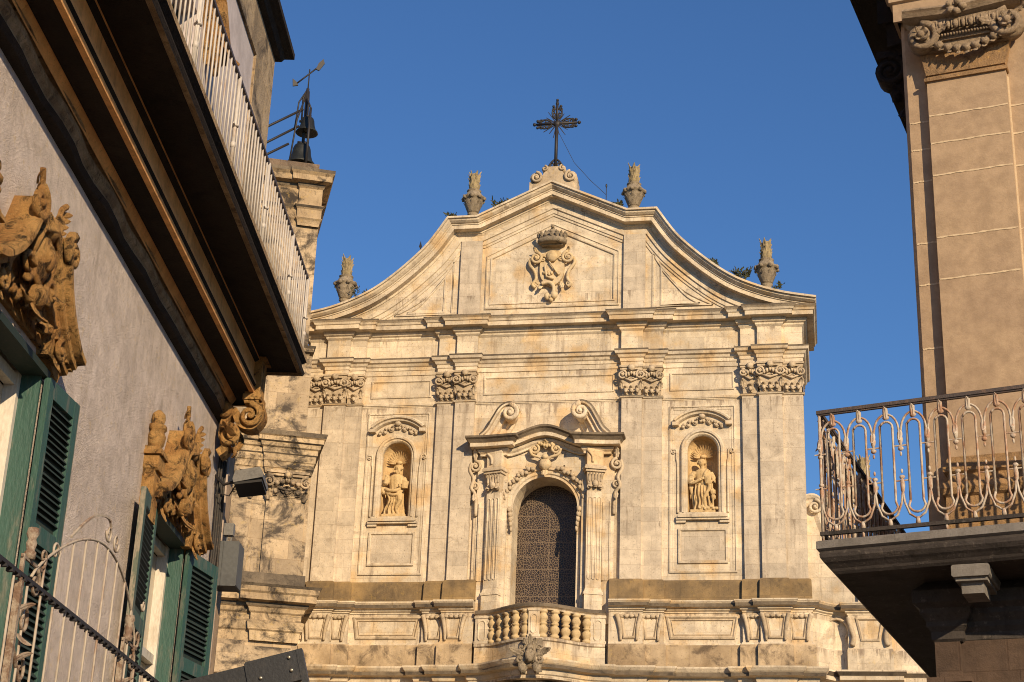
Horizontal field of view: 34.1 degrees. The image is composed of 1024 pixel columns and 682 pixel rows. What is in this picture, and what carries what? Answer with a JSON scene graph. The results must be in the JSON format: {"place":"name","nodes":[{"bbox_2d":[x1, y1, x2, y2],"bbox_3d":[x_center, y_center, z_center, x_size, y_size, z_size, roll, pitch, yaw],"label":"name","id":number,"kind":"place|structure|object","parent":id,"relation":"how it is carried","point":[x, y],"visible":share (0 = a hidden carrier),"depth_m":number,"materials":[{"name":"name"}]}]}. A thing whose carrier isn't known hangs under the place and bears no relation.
{"place":"outdoors","nodes":[
{"label":"outdoors","id":0,"kind":"place"},
{"bbox_2d":[214,158,335,672],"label":"bell tower","id":1,"kind":"structure","parent":0,"point":[266,610],"depth_m":53.51,"materials":[{"name":"stone"}]},
{"bbox_2d":[267,59,324,162],"bbox_3d":[-8.298,-8.233,59.215,3.044,4.881,0.753,7,-22,-11],"label":"bell cage","id":2,"kind":"object","parent":1,"relation":"on","point":[305,98],"visible":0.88,"depth_m":59.39,"materials":[{"name":"black metal"}]},
{"bbox_2d":[288,141,313,163],"bbox_3d":[-7.459,-6.622,59.125,1.080,0.993,1.080,-2,-22,10],"label":"bell","id":3,"kind":"object","parent":2,"relation":"hanging from","point":[298,152],"visible":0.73,"depth_m":58.77,"materials":[{"name":"brown metal"}]},
{"bbox_2d":[296,115,317,138],"bbox_3d":[-7.300,-7.733,59.589,0.800,0.750,0.800,-2,-22,10],"label":"bell","id":4,"kind":"object","parent":2,"relation":"hanging from","point":[303,126],"visible":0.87,"depth_m":59.39,"materials":[{"name":"brown metal"}]},
{"bbox_2d":[266,0,929,538],"label":"sky","id":5,"kind":"structure","parent":0,"point":[744,122],"materials":[{"name":"blue"}]},
{"bbox_2d":[814,0,1023,681],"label":"palace","id":6,"kind":"structure","parent":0,"point":[942,600],"depth_m":14.27,"materials":[{"name":"beige stone"}]},
{"bbox_3d":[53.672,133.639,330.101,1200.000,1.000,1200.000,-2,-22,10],"label":"ground","id":7,"kind":"structure","parent":0,"visible":0},
{"bbox_2d":[0,0,309,681],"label":"palace","id":8,"kind":"structure","parent":7,"relation":"on","point":[150,337],"depth_m":14.37,"materials":[{"name":"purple paint"}]},
{"bbox_2d":[0,310,79,681],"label":"window","id":9,"kind":"structure","parent":8,"relation":"in","point":[48,491],"depth_m":12.52,"materials":[{"name":"green wood"}]},
{"bbox_2d":[124,486,218,681],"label":"window","id":10,"kind":"structure","parent":8,"relation":"in","point":[156,571],"depth_m":17.32,"materials":[{"name":"green wood"}]},
{"bbox_2d":[209,443,227,566],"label":"cables","id":11,"kind":"object","parent":8,"relation":"attached to","point":[218,519],"visible":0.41,"depth_m":19.11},
{"bbox_2d":[208,457,229,674],"bbox_3d":[-3.420,3.327,18.843,0.078,4.602,0.168,1,-21,2],"label":"conduit","id":12,"kind":"object","parent":8,"relation":"attached to","point":[227,475],"visible":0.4,"depth_m":19.30,"materials":[{"name":"grey metal"}]},
{"bbox_2d":[215,523,243,591],"bbox_3d":[-3.254,2.481,19.245,0.260,0.760,0.330,1,-21,2],"label":"junction box","id":13,"kind":"object","parent":8,"relation":"attached to","point":[231,558],"visible":0.96,"depth_m":19.09,"materials":[{"name":"metal"}]},
{"bbox_2d":[214,466,267,497],"bbox_3d":[-3.119,1.614,19.005,0.637,0.321,0.352,1,-21,2],"label":"floodlight","id":14,"kind":"object","parent":8,"relation":"attached to","point":[248,482],"visible":1,"depth_m":18.90,"materials":[{"name":"grey metal"}]},
{"bbox_2d":[181,648,309,681],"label":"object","id":15,"kind":"object","parent":8,"relation":"attached to","point":[289,666],"visible":1,"depth_m":11.96,"materials":[{"name":"grey metal"}]},
{"bbox_2d":[297,164,928,681],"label":"baroque church","id":16,"kind":"structure","parent":7,"relation":"on","point":[551,386],"depth_m":63.21,"materials":[{"name":"stone"}]},
{"bbox_2d":[333,254,357,301],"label":"stone urn","id":17,"kind":"object","parent":16,"relation":"on","point":[344,283],"visible":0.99,"depth_m":67.67,"materials":[{"name":"beige stone"}]},
{"bbox_2d":[350,286,366,295],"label":"weed","id":18,"kind":"object","parent":16,"relation":"on","point":[354,291],"visible":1,"depth_m":67.23,"materials":[{"name":"green plant"}]},
{"bbox_2d":[381,465,408,515],"bbox_3d":[-4.520,5.779,64.367,1.203,2.143,0.623,-2,-22,10],"label":"stone statue","id":19,"kind":"object","parent":16,"relation":"in","point":[397,482],"visible":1,"depth_m":64.10,"materials":[{"name":"beige stone"}]},
{"bbox_2d":[443,212,456,215],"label":"weed","id":20,"kind":"object","parent":16,"relation":"on","point":[451,214],"visible":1,"depth_m":67.73,"materials":[{"name":"green plant"}]},
{"bbox_2d":[461,170,485,214],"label":"stone urn","id":21,"kind":"object","parent":16,"relation":"on","point":[473,199],"visible":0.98,"depth_m":68.06,"materials":[{"name":"beige stone"}]},
{"bbox_2d":[490,196,507,206],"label":"weed","id":22,"kind":"object","parent":16,"relation":"on","point":[498,203],"visible":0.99,"depth_m":67.47,"materials":[{"name":"green plant"}]},
{"bbox_2d":[465,399,625,641],"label":"arched window","id":23,"kind":"structure","parent":16,"relation":"in","point":[567,544],"depth_m":62.90,"materials":[{"name":"stone"}]},
{"bbox_2d":[533,99,580,166],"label":"iron cross","id":24,"kind":"object","parent":16,"relation":"on","point":[556,124],"visible":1,"depth_m":68.70,"materials":[{"name":"black metal"}]},
{"bbox_2d":[559,134,606,199],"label":"lightning wire","id":25,"kind":"object","parent":24,"relation":"attached to","point":[587,177],"visible":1,"depth_m":67.24,"materials":[{"name":"black metal"}]},
{"bbox_2d":[612,199,623,206],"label":"weed","id":26,"kind":"object","parent":16,"relation":"on","point":[619,203],"visible":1,"depth_m":66.52,"materials":[{"name":"green plant"}]},
{"bbox_2d":[621,162,646,207],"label":"stone urn","id":27,"kind":"object","parent":16,"relation":"on","point":[633,193],"visible":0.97,"depth_m":66.88,"materials":[{"name":"beige stone"}]},
{"bbox_2d":[688,459,717,511],"bbox_3d":[7.132,5.402,62.270,1.145,2.140,0.608,-2,-22,10],"label":"stone statue","id":28,"kind":"object","parent":16,"relation":"in","point":[703,496],"visible":0.98,"depth_m":62.05,"materials":[{"name":"beige stone"}]},
{"bbox_2d":[708,257,718,264],"bbox_3d":[7.590,-3.006,64.993,1.133,0.723,0.384,-2,-22,10],"label":"weed","id":29,"kind":"object","parent":16,"relation":"on","point":[714,260],"visible":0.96,"depth_m":64.91,"materials":[{"name":"green plant"}]},
{"bbox_2d":[729,266,752,279],"bbox_3d":[8.861,-2.572,64.575,0.907,0.696,0.464,-2,-22,10],"label":"weed","id":30,"kind":"object","parent":16,"relation":"on","point":[744,273],"visible":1,"depth_m":64.53,"materials":[{"name":"green plant"}]},
{"bbox_2d":[754,238,779,287],"bbox_3d":[9.894,-2.832,64.900,0.975,2.577,0.993,-3,-22,14],"label":"stone urn","id":31,"kind":"object","parent":16,"relation":"on","point":[766,268],"visible":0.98,"depth_m":64.65,"materials":[{"name":"beige stone"}]},
{"bbox_2d":[772,280,784,288],"bbox_3d":[10.238,-2.060,64.021,0.330,0.434,0.442,19,-27,-36],"label":"weed","id":32,"kind":"object","parent":16,"relation":"on","point":[779,285],"visible":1,"depth_m":64.00,"materials":[{"name":"green plant"}]},
{"bbox_2d":[856,454,878,521],"bbox_3d":[13.005,5.403,61.614,0.975,2.577,0.993,-12,-26,32],"label":"stone urn","id":33,"kind":"object","parent":16,"relation":"on","point":[861,462],"visible":0.3,"depth_m":61.77,"materials":[{"name":"beige stone"}]}
]}

